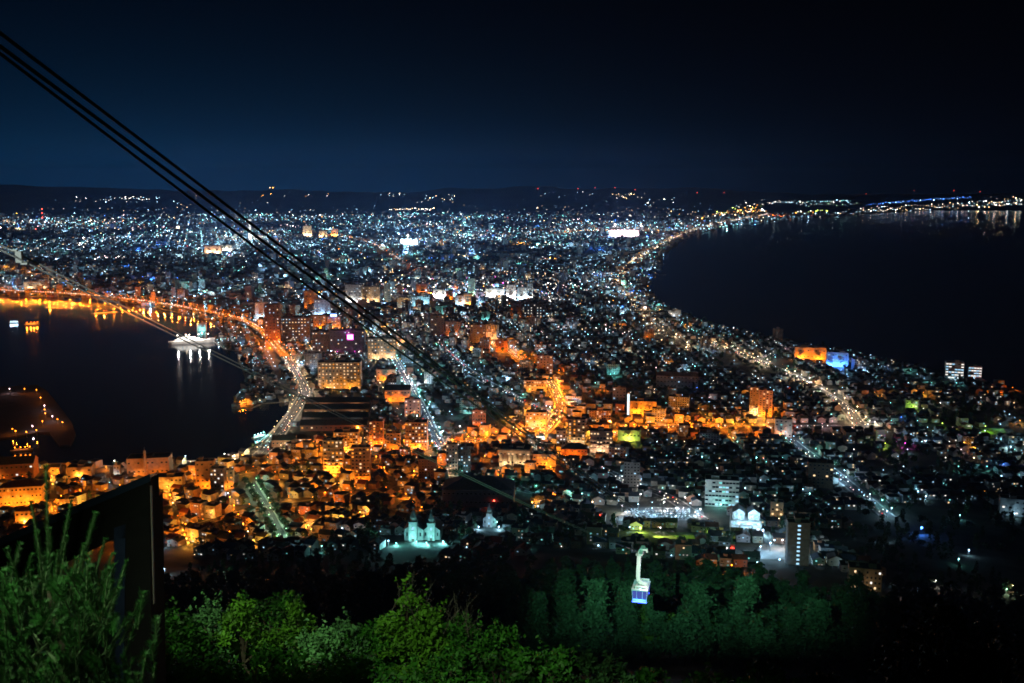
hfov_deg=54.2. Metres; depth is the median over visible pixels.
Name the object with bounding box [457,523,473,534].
house
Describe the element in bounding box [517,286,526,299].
hotel
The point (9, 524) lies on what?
house
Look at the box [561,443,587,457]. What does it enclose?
shop building
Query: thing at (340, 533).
house
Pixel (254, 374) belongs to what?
track rope
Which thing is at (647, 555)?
house
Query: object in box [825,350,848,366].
store building
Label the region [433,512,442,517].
house
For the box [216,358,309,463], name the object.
road
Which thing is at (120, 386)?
harbour water
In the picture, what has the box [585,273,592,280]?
midrise block
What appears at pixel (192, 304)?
midrise block
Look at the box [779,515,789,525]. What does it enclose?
house
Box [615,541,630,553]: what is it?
house
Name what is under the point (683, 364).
midrise block
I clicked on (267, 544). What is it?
house
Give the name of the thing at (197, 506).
town block
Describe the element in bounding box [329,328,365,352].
office building
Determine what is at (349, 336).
roof sign
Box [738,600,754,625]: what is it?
conifer tree
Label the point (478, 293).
shop building
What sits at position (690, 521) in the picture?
house
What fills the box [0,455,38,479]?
brick warehouse
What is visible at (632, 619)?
conifer tree
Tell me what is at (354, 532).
house
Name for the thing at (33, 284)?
ferry terminal
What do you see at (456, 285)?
tower block
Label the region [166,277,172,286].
midrise block
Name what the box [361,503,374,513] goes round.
house
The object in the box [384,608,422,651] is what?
broadleaf tree
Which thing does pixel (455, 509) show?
house
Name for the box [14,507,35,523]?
shop building
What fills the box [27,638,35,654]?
broadleaf tree
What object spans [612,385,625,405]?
apartment block
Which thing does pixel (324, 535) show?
house
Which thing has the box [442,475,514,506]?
school
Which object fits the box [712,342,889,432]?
road
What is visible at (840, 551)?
house
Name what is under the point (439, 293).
shop building
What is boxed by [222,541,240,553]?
house
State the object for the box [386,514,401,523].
house
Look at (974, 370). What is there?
apartment block
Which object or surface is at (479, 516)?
house
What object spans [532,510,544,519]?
house
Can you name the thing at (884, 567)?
house
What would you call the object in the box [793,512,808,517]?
house
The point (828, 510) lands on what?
house
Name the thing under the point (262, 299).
midrise block
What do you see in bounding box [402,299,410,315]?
midrise block
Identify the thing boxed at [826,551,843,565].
house
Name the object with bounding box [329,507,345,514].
town block
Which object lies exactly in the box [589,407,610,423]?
midrise block
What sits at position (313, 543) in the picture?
house
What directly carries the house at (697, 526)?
on the ground at (1006, 563)
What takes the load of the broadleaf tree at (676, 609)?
on the ground at (1006, 563)
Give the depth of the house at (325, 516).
907.42 m
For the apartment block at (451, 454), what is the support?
on the ground at (1006, 563)
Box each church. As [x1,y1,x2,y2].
[404,507,426,540]
[424,510,442,540]
[483,503,497,526]
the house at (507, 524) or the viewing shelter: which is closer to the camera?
the viewing shelter
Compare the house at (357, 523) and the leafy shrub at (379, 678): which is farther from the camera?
the house at (357, 523)
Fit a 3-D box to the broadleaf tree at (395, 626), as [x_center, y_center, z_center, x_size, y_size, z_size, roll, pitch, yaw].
[-2.324,11.437,21.954,1.381,13.461,1.446,0,9,0]
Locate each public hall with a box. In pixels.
[0,479,45,506]
[157,471,185,488]
[498,443,531,466]
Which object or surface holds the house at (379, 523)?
on the ground at (1006, 563)
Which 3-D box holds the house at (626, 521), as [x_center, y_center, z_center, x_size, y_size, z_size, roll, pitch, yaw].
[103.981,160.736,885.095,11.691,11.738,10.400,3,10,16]
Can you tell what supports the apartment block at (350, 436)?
on the ground at (1006, 563)
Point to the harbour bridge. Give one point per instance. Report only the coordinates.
(280, 352)
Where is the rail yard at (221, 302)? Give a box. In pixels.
[178,299,231,308]
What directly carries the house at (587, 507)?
on the ground at (1006, 563)
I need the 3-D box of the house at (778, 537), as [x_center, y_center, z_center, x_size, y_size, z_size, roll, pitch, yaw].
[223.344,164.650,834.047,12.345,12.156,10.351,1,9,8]
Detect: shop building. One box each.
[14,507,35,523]
[59,494,76,504]
[227,467,234,488]
[296,434,311,440]
[376,367,396,380]
[433,289,445,297]
[446,289,452,298]
[453,289,459,296]
[455,294,464,304]
[463,292,472,304]
[475,290,483,297]
[486,287,504,296]
[524,400,530,413]
[533,449,556,466]
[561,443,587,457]
[618,426,640,440]
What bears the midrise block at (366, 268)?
on the ground at (1006, 563)
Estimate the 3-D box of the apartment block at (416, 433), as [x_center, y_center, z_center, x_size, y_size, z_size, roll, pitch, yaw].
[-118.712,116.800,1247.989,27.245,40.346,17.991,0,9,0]
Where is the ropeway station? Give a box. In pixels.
[730,504,761,530]
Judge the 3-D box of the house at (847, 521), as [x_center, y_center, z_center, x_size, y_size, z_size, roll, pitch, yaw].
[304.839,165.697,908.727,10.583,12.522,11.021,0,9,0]
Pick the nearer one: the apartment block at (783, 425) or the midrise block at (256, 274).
the apartment block at (783, 425)
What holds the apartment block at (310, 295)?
on the ground at (1006, 563)
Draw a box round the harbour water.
[0,297,288,465]
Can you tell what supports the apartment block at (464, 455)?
on the ground at (1006, 563)
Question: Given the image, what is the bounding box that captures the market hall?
[384,385,411,401]
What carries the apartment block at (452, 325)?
on the ground at (1006, 563)
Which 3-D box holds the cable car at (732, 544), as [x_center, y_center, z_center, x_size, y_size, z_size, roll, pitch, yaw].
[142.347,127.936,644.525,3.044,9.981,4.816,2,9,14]
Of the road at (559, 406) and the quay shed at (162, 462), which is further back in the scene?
the road at (559, 406)
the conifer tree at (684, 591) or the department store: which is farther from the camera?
the department store
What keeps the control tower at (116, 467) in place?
on the ground at (1006, 563)
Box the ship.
[168,332,214,344]
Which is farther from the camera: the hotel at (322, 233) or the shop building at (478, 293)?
the hotel at (322, 233)
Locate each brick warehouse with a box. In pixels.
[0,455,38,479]
[271,434,296,446]
[299,419,368,430]
[301,411,369,419]
[303,403,370,412]
[305,397,371,406]
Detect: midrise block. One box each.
[13,278,21,287]
[56,252,61,258]
[67,283,72,291]
[166,271,173,277]
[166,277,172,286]
[172,278,179,288]
[177,288,187,298]
[188,281,196,290]
[188,301,196,307]
[198,270,205,277]
[217,278,224,286]
[237,332,249,344]
[242,345,256,354]
[251,285,254,296]
[252,271,260,278]
[255,371,267,391]
[258,297,266,301]
[268,376,276,387]
[269,253,275,259]
[278,302,285,315]
[284,280,293,287]
[285,269,293,277]
[285,439,302,451]
[289,303,299,315]
[304,350,322,370]
[340,255,346,261]
[344,308,355,319]
[362,266,370,272]
[363,425,368,438]
[386,373,400,384]
[389,260,397,268]
[392,292,402,301]
[401,352,414,362]
[402,263,408,269]
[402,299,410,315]
[414,269,420,278]
[415,299,423,309]
[418,334,428,347]
[423,305,430,312]
[423,311,430,323]
[424,369,435,383]
[432,369,442,380]
[442,275,447,281]
[443,306,453,316]
[444,254,448,261]
[459,398,481,413]
[460,395,480,399]
[472,346,482,361]
[478,296,489,303]
[480,262,485,269]
[480,336,489,348]
[485,298,497,313]
[486,323,497,339]
[487,318,499,323]
[502,369,517,378]
[509,338,519,347]
[519,358,533,374]
[520,281,527,285]
[525,270,530,277]
[525,314,536,326]
[532,297,539,301]
[535,277,542,285]
[535,342,546,349]
[553,270,559,275]
[558,272,566,284]
[560,269,567,280]
[564,336,572,345]
[566,316,578,327]
[566,392,581,403]
[581,351,597,365]
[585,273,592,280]
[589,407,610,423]
[606,254,612,261]
[606,361,619,374]
[608,443,625,458]
[618,336,632,343]
[622,337,632,351]
[644,324,654,337]
[652,405,665,421]
[661,353,670,363]
[668,308,680,315]
[668,393,689,413]
[679,361,687,370]
[699,429,719,447]
[700,336,711,353]
[773,327,782,340]
[851,357,866,370]
[957,432,976,445]
[1004,432,1023,447]
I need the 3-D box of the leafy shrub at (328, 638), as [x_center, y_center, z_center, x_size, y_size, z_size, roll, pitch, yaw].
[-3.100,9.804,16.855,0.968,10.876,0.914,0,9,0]
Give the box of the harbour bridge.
[0,289,289,357]
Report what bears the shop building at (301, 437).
on the ground at (1006, 563)
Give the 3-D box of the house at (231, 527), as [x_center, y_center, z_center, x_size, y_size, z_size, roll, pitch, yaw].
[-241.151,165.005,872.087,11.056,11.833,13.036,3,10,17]
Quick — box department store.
[327,315,341,328]
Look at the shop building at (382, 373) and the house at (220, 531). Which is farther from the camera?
the shop building at (382, 373)
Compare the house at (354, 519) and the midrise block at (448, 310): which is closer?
the house at (354, 519)
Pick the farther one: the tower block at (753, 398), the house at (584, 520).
the tower block at (753, 398)
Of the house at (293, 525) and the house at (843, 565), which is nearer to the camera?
the house at (843, 565)
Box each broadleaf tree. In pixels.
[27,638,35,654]
[314,620,349,635]
[315,606,383,679]
[316,604,329,623]
[323,608,359,647]
[349,615,408,682]
[373,571,433,675]
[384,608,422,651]
[388,577,467,682]
[443,591,488,676]
[461,607,525,682]
[465,603,477,628]
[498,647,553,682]
[524,630,544,644]
[543,594,575,621]
[554,608,598,644]
[634,603,647,656]
[639,610,675,658]
[641,627,667,658]
[657,610,716,665]
[664,602,680,637]
[665,605,684,649]
[679,608,716,631]
[702,623,745,667]
[710,610,741,662]
[716,604,727,654]
[743,626,785,674]
[749,610,779,622]
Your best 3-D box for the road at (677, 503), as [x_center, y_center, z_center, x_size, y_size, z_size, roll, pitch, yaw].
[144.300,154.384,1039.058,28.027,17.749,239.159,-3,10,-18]
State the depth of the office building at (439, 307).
2462.52 m
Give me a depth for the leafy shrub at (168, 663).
13.04 m
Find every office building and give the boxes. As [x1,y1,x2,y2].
[197,322,206,330]
[282,316,311,341]
[312,329,329,351]
[313,314,326,328]
[314,298,331,314]
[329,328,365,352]
[397,296,409,307]
[411,295,429,305]
[435,304,452,313]
[472,408,485,425]
[481,310,489,319]
[524,301,545,317]
[524,377,546,390]
[526,409,546,426]
[556,427,565,444]
[705,473,738,506]
[904,398,918,407]
[998,494,1023,516]
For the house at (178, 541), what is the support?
on the ground at (1006, 563)
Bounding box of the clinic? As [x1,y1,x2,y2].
[770,497,783,516]
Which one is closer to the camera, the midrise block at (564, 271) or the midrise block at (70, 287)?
the midrise block at (70, 287)
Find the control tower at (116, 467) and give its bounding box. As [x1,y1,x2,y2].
[113,461,121,474]
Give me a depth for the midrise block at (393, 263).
3750.64 m
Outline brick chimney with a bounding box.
[143,450,147,475]
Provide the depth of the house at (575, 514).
905.65 m
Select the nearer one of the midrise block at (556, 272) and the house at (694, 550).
the house at (694, 550)
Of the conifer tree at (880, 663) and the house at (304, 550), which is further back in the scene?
the house at (304, 550)
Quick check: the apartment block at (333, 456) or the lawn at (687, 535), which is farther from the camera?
the apartment block at (333, 456)
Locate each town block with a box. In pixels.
[0,526,14,535]
[186,524,206,541]
[189,499,207,518]
[201,527,219,540]
[204,501,221,517]
[224,518,242,530]
[299,502,316,514]
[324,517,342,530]
[325,501,341,510]
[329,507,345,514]
[332,510,349,517]
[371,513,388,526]
[512,523,528,538]
[587,522,602,543]
[675,539,691,559]
[826,514,841,527]
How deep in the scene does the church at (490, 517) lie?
878.78 m
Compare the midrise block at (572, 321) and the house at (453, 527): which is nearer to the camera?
the house at (453, 527)
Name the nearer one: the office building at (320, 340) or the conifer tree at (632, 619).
the conifer tree at (632, 619)
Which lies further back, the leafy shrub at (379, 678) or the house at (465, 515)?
the house at (465, 515)
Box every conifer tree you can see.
[0,621,19,650]
[32,631,44,657]
[81,628,114,682]
[168,588,189,618]
[187,585,215,615]
[214,595,232,612]
[231,585,264,674]
[242,585,271,678]
[297,591,321,632]
[378,571,403,651]
[393,569,408,606]
[406,573,432,635]
[426,604,449,643]
[435,574,472,637]
[445,600,471,654]
[457,589,470,639]
[469,596,480,641]
[472,586,507,647]
[473,599,487,646]
[520,589,551,653]
[549,577,578,645]
[550,567,581,607]
[554,593,579,655]
[564,581,580,638]
[568,612,586,657]
[570,576,613,663]
[575,587,581,607]
[599,579,620,652]
[604,578,642,650]
[610,586,644,657]
[626,613,643,661]
[637,594,669,663]
[675,582,693,608]
[681,580,717,664]
[705,592,720,653]
[726,575,765,671]
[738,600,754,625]
[780,605,804,668]
[790,593,814,635]
[790,597,839,679]
[831,607,843,627]
[866,598,945,682]
[868,652,890,682]
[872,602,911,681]
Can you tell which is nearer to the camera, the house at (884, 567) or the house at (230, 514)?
the house at (884, 567)
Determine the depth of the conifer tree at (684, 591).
399.04 m
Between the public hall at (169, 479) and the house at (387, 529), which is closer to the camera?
the house at (387, 529)
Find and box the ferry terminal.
[23,280,51,288]
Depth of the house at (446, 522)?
869.72 m
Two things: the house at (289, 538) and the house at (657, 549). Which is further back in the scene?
the house at (289, 538)
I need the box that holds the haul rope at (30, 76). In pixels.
[0,52,737,547]
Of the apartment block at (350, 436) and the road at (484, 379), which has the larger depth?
the road at (484, 379)
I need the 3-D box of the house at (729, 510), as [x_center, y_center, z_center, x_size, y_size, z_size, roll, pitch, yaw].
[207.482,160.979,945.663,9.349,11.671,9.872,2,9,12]
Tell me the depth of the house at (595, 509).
921.50 m
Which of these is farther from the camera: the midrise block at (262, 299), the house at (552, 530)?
the midrise block at (262, 299)
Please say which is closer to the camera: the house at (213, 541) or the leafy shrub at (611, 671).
the leafy shrub at (611, 671)
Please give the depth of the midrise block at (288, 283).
3092.86 m
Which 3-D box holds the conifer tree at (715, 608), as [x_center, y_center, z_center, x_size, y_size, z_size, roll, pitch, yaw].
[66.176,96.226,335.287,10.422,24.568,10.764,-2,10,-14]
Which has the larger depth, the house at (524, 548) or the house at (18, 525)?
the house at (18, 525)
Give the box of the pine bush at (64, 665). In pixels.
[0,464,161,682]
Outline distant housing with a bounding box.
[0,211,1023,522]
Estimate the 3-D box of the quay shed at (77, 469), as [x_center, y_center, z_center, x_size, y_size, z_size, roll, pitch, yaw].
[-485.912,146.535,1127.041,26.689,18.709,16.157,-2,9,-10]
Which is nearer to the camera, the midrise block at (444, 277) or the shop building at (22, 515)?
the shop building at (22, 515)
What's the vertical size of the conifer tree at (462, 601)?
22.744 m
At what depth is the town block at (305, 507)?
942.26 m
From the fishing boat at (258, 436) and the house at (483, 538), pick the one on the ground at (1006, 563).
the house at (483, 538)
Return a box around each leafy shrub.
[111,627,199,682]
[165,596,213,674]
[166,588,244,682]
[166,634,258,682]
[208,641,286,682]
[212,593,278,676]
[233,589,305,675]
[260,634,341,682]
[271,590,326,677]
[285,614,346,682]
[309,629,391,682]
[358,654,443,682]
[417,622,498,682]
[462,650,546,682]
[514,635,588,682]
[563,649,605,682]
[589,649,637,682]
[626,666,670,682]
[681,661,734,682]
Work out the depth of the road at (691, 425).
1360.61 m
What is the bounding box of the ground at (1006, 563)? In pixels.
[0,211,1023,682]
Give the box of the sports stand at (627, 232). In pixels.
[609,229,638,235]
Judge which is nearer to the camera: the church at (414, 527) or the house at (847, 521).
the church at (414, 527)
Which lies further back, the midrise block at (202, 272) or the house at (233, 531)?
the midrise block at (202, 272)
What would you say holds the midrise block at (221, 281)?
on the ground at (1006, 563)
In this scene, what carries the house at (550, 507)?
on the ground at (1006, 563)
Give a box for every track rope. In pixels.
[0,31,737,545]
[0,44,732,546]
[0,244,721,553]
[0,249,728,555]
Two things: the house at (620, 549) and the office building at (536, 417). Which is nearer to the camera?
the house at (620, 549)
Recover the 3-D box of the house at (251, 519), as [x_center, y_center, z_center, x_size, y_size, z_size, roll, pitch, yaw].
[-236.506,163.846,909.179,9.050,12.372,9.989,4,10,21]
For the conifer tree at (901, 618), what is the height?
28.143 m
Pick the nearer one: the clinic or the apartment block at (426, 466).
the clinic
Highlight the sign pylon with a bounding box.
[627,393,629,414]
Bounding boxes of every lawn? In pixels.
[664,532,694,539]
[980,428,1006,434]
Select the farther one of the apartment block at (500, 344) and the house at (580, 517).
the apartment block at (500, 344)
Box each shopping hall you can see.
[204,245,222,252]
[222,244,232,250]
[794,344,825,360]
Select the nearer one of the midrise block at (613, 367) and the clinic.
the clinic
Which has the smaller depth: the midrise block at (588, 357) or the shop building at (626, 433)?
the shop building at (626, 433)
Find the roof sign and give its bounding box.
[347,334,352,339]
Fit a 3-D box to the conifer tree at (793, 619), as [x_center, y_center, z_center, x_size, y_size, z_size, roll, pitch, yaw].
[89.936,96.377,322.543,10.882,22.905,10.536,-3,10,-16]
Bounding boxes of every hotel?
[303,225,311,235]
[317,359,362,388]
[319,230,326,236]
[331,228,337,235]
[345,284,361,302]
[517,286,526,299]
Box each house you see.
[0,519,14,525]
[0,522,13,527]
[11,523,27,528]
[24,518,38,524]
[36,512,53,520]
[163,509,172,515]
[163,513,174,519]
[163,518,175,525]
[163,524,179,528]
[164,527,180,533]
[165,533,183,542]
[167,535,185,546]
[178,507,189,518]
[180,512,197,523]
[185,522,200,529]
[193,541,212,554]
[202,521,213,526]
[204,533,216,541]
[208,542,223,554]
[209,538,222,544]
[216,530,230,534]
[216,532,233,541]
[221,512,236,518]
[222,537,236,543]
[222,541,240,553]
[223,515,238,526]
[226,524,244,531]
[226,548,241,559]
[230,528,247,534]
[233,531,248,539]
[235,538,252,543]
[239,505,254,516]
[239,540,254,550]
[241,547,257,558]
[242,511,258,522]
[245,515,258,525]
[247,520,262,530]
[249,523,264,534]
[252,527,268,539]
[254,531,271,543]
[257,537,273,548]
[260,540,276,552]
[264,546,280,557]
[267,549,284,560]
[272,536,285,541]
[275,541,290,548]
[279,505,294,513]
[281,545,293,557]
[282,511,297,517]
[285,513,299,524]
[285,535,302,541]
[288,521,306,529]
[288,539,303,546]
[289,517,303,523]
[293,544,309,556]
[295,527,308,537]
[302,534,317,540]
[303,509,318,520]
[303,538,319,550]
[306,514,322,524]
[309,517,325,529]
[311,520,324,532]
[318,528,334,540]
[319,510,328,515]
[322,514,332,518]
[327,537,340,549]
[335,528,348,538]
[339,519,354,530]
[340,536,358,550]
[346,528,361,538]
[347,513,361,518]
[350,508,358,513]
[351,517,363,521]
[353,519,367,528]
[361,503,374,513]
[368,511,383,521]
[370,536,385,549]
[376,520,388,529]
[380,524,394,534]
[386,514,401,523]
[390,518,405,527]
[395,511,409,521]
[395,522,405,534]
[400,502,414,513]
[409,489,421,506]
[422,503,434,513]
[426,506,440,518]
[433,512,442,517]
[438,516,450,520]
[439,548,455,561]
[440,508,454,516]
[442,519,452,528]
[445,523,459,534]
[447,504,461,513]
[450,515,462,520]
[450,543,461,549]
[453,519,466,524]
[455,510,470,520]
[455,548,470,560]
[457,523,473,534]
[460,534,474,547]
[468,507,480,518]
[472,511,483,520]
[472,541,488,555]
[476,535,489,543]
[486,543,503,555]
[490,535,503,543]
[492,506,501,512]
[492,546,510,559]
[495,502,510,513]
[497,511,505,520]
[498,531,508,536]
[502,519,516,529]
[503,534,517,546]
[506,509,518,519]
[511,539,526,552]
[514,542,530,555]
[521,502,534,512]
[522,532,535,544]
[524,522,537,533]
[525,515,538,521]
[529,507,541,514]
[531,517,543,529]
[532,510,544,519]
[535,531,551,544]
[541,526,556,538]
[543,518,558,528]
[544,502,555,512]
[553,536,569,548]
[554,509,567,521]
[557,502,569,510]
[562,514,574,525]
[564,519,579,529]
[565,506,575,511]
[568,510,578,517]
[570,503,580,512]
[571,536,582,547]
[574,523,585,534]
[575,514,586,519]
[578,518,590,528]
[580,511,594,516]
[582,503,594,511]
[591,507,601,515]
[593,536,607,547]
[595,512,605,521]
[602,523,614,534]
[606,526,619,538]
[609,535,620,548]
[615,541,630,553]
[621,536,635,548]
[623,516,633,526]
[629,517,642,529]
[631,533,642,538]
[636,536,648,544]
[637,543,650,557]
[638,516,650,526]
[648,542,655,554]
[651,517,664,527]
[653,545,665,558]
[657,537,672,549]
[665,516,677,527]
[669,543,674,554]
[687,518,697,528]
[687,538,699,544]
[691,521,704,531]
[692,547,705,558]
[695,553,707,565]
[696,534,707,544]
[697,543,709,549]
[698,519,712,527]
[702,551,717,565]
[705,521,718,529]
[706,547,720,560]
[707,529,721,541]
[712,544,726,549]
[715,526,726,536]
[718,536,730,547]
[719,552,731,566]
[720,548,734,560]
[726,505,733,514]
[730,526,743,538]
[731,552,747,566]
[735,529,750,542]
[741,504,747,514]
[742,549,760,561]
[744,528,755,538]
[751,529,763,542]
[760,515,765,525]
[765,504,769,515]
[765,515,778,526]
[772,531,785,543]
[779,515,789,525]
[779,527,785,532]
[787,506,796,516]
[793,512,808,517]
[797,507,811,516]
[801,516,813,527]
[810,529,821,541]
[810,552,825,564]
[811,507,823,517]
[813,539,824,551]
[814,517,827,527]
[815,535,828,540]
[818,543,834,550]
[818,550,831,559]
[824,507,835,515]
[825,540,840,545]
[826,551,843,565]
[831,549,847,553]
[834,544,847,550]
[839,559,852,571]
[841,553,855,560]
[842,516,853,528]
[846,549,863,555]
[856,554,871,561]
[872,559,886,574]
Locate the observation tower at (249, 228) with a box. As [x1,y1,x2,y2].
[248,219,250,237]
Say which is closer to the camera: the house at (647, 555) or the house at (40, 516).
the house at (647, 555)
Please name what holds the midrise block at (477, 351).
on the ground at (1006, 563)
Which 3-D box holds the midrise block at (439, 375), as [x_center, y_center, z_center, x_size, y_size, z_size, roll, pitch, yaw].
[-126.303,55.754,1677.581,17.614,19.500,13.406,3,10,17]
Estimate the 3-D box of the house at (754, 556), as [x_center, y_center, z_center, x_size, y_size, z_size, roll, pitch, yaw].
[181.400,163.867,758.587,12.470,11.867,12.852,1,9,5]
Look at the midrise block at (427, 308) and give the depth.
2451.59 m
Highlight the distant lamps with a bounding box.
[0,187,1021,557]
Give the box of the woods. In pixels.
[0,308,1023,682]
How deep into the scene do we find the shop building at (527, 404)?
1432.77 m
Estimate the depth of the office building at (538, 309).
2391.00 m
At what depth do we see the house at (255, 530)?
845.40 m
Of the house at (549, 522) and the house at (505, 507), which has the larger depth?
the house at (505, 507)
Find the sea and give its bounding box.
[650,211,1023,390]
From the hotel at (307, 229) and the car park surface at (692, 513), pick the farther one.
the hotel at (307, 229)
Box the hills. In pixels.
[0,184,1023,210]
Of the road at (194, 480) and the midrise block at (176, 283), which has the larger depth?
the midrise block at (176, 283)
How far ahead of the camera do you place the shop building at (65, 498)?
980.61 m
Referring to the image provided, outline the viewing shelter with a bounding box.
[0,474,165,682]
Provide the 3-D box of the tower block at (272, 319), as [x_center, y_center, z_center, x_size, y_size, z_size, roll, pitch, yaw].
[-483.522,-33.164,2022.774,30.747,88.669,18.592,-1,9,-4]
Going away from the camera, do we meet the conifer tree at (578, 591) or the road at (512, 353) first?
the conifer tree at (578, 591)
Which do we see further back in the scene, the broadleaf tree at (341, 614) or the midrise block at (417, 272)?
the midrise block at (417, 272)
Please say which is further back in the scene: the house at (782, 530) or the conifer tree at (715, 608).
the house at (782, 530)
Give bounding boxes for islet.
[0,385,75,446]
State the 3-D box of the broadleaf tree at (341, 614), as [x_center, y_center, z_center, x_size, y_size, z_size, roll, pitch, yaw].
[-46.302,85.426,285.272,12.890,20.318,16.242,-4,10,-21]
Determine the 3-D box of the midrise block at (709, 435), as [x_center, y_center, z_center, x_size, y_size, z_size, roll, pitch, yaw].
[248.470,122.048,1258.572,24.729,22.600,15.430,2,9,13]
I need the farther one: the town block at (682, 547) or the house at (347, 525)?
the house at (347, 525)
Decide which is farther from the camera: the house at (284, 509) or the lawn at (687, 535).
the house at (284, 509)
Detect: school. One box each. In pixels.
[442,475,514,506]
[656,371,698,388]
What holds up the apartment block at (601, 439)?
on the ground at (1006, 563)
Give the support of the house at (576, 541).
on the ground at (1006, 563)
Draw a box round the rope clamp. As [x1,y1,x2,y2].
[11,249,28,264]
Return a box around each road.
[14,461,306,507]
[180,487,403,529]
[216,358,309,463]
[223,240,245,259]
[246,481,287,537]
[343,236,421,273]
[347,426,549,454]
[367,328,445,453]
[436,345,562,418]
[448,474,571,498]
[490,341,524,360]
[535,381,565,435]
[586,424,769,439]
[595,467,708,518]
[617,215,760,349]
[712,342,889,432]
[768,425,854,428]
[786,441,895,516]
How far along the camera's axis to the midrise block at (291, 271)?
3426.60 m
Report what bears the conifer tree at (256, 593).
on the ground at (1006, 563)
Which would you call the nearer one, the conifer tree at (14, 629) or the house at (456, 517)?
the conifer tree at (14, 629)
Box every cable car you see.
[631,545,650,602]
[730,532,734,548]
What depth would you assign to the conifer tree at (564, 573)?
373.24 m
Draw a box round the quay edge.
[0,296,290,466]
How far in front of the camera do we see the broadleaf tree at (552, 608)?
333.27 m
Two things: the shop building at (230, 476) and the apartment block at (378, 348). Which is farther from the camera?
the apartment block at (378, 348)
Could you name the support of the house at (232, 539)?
on the ground at (1006, 563)
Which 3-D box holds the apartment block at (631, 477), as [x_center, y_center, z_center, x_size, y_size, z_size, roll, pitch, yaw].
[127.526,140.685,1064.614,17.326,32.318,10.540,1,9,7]
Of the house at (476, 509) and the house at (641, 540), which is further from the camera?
the house at (476, 509)
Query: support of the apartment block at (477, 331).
on the ground at (1006, 563)
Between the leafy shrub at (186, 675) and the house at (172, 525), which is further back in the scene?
the house at (172, 525)
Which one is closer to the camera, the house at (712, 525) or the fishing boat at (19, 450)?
the house at (712, 525)
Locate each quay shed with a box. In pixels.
[50,464,61,474]
[66,462,94,478]
[126,452,172,476]
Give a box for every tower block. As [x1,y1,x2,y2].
[264,303,281,345]
[384,283,390,301]
[397,285,402,293]
[454,282,459,288]
[468,278,474,294]
[506,283,515,298]
[527,283,532,297]
[749,385,758,413]
[758,388,772,416]
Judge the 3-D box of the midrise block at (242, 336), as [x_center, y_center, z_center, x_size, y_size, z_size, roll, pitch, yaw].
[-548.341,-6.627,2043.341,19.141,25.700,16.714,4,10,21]
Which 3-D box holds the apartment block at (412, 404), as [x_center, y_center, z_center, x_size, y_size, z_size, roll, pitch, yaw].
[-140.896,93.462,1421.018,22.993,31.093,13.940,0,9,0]
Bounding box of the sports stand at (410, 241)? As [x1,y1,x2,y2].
[400,238,417,243]
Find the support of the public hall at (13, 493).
on the ground at (1006, 563)
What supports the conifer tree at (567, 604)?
on the ground at (1006, 563)
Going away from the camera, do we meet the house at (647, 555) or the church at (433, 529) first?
the house at (647, 555)
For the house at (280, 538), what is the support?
on the ground at (1006, 563)
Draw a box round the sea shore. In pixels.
[647,219,1020,392]
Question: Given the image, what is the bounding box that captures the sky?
[0,0,1023,194]
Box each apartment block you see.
[195,456,215,488]
[209,464,227,491]
[255,301,267,318]
[304,289,317,307]
[322,437,344,472]
[333,427,359,451]
[350,443,371,483]
[362,285,379,301]
[367,336,396,358]
[369,419,383,446]
[386,430,401,450]
[404,396,420,416]
[405,418,428,449]
[416,283,427,292]
[418,456,436,481]
[430,314,444,335]
[445,320,460,335]
[446,441,457,473]
[458,442,470,472]
[470,322,485,342]
[495,339,507,351]
[510,301,521,317]
[536,353,552,373]
[567,416,585,444]
[590,427,612,452]
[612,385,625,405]
[623,458,639,486]
[630,397,656,414]
[774,416,792,436]
[784,516,810,565]
[806,458,833,488]
[847,560,881,591]
[944,359,963,378]
[967,364,981,377]
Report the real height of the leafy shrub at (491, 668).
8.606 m
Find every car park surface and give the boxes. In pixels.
[615,507,705,520]
[757,545,784,559]
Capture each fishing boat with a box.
[10,446,32,451]
[252,432,265,438]
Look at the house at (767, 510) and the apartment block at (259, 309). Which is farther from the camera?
the apartment block at (259, 309)
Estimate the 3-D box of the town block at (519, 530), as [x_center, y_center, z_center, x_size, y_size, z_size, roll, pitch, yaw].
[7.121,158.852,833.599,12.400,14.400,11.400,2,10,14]
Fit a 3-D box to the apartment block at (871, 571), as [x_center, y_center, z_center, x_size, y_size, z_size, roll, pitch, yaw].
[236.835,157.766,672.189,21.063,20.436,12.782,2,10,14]
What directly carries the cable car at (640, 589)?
hanging from the track rope at (254, 374)
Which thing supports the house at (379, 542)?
on the ground at (1006, 563)
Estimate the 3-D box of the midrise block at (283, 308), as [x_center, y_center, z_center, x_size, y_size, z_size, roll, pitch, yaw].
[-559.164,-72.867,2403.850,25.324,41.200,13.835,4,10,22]
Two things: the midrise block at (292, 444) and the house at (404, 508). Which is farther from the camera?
the midrise block at (292, 444)
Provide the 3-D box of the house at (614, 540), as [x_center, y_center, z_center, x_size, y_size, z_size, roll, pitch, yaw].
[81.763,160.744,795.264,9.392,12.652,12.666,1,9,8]
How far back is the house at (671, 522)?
881.29 m
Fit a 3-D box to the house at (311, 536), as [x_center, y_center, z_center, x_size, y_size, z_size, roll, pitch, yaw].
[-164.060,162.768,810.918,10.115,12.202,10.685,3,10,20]
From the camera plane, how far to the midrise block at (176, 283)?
3065.61 m
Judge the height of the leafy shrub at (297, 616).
11.862 m
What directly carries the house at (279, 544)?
on the ground at (1006, 563)
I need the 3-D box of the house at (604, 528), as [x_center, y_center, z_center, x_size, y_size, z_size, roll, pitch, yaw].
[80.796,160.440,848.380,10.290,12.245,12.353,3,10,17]
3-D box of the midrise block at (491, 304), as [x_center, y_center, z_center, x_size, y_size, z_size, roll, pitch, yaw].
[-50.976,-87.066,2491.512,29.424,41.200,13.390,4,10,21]

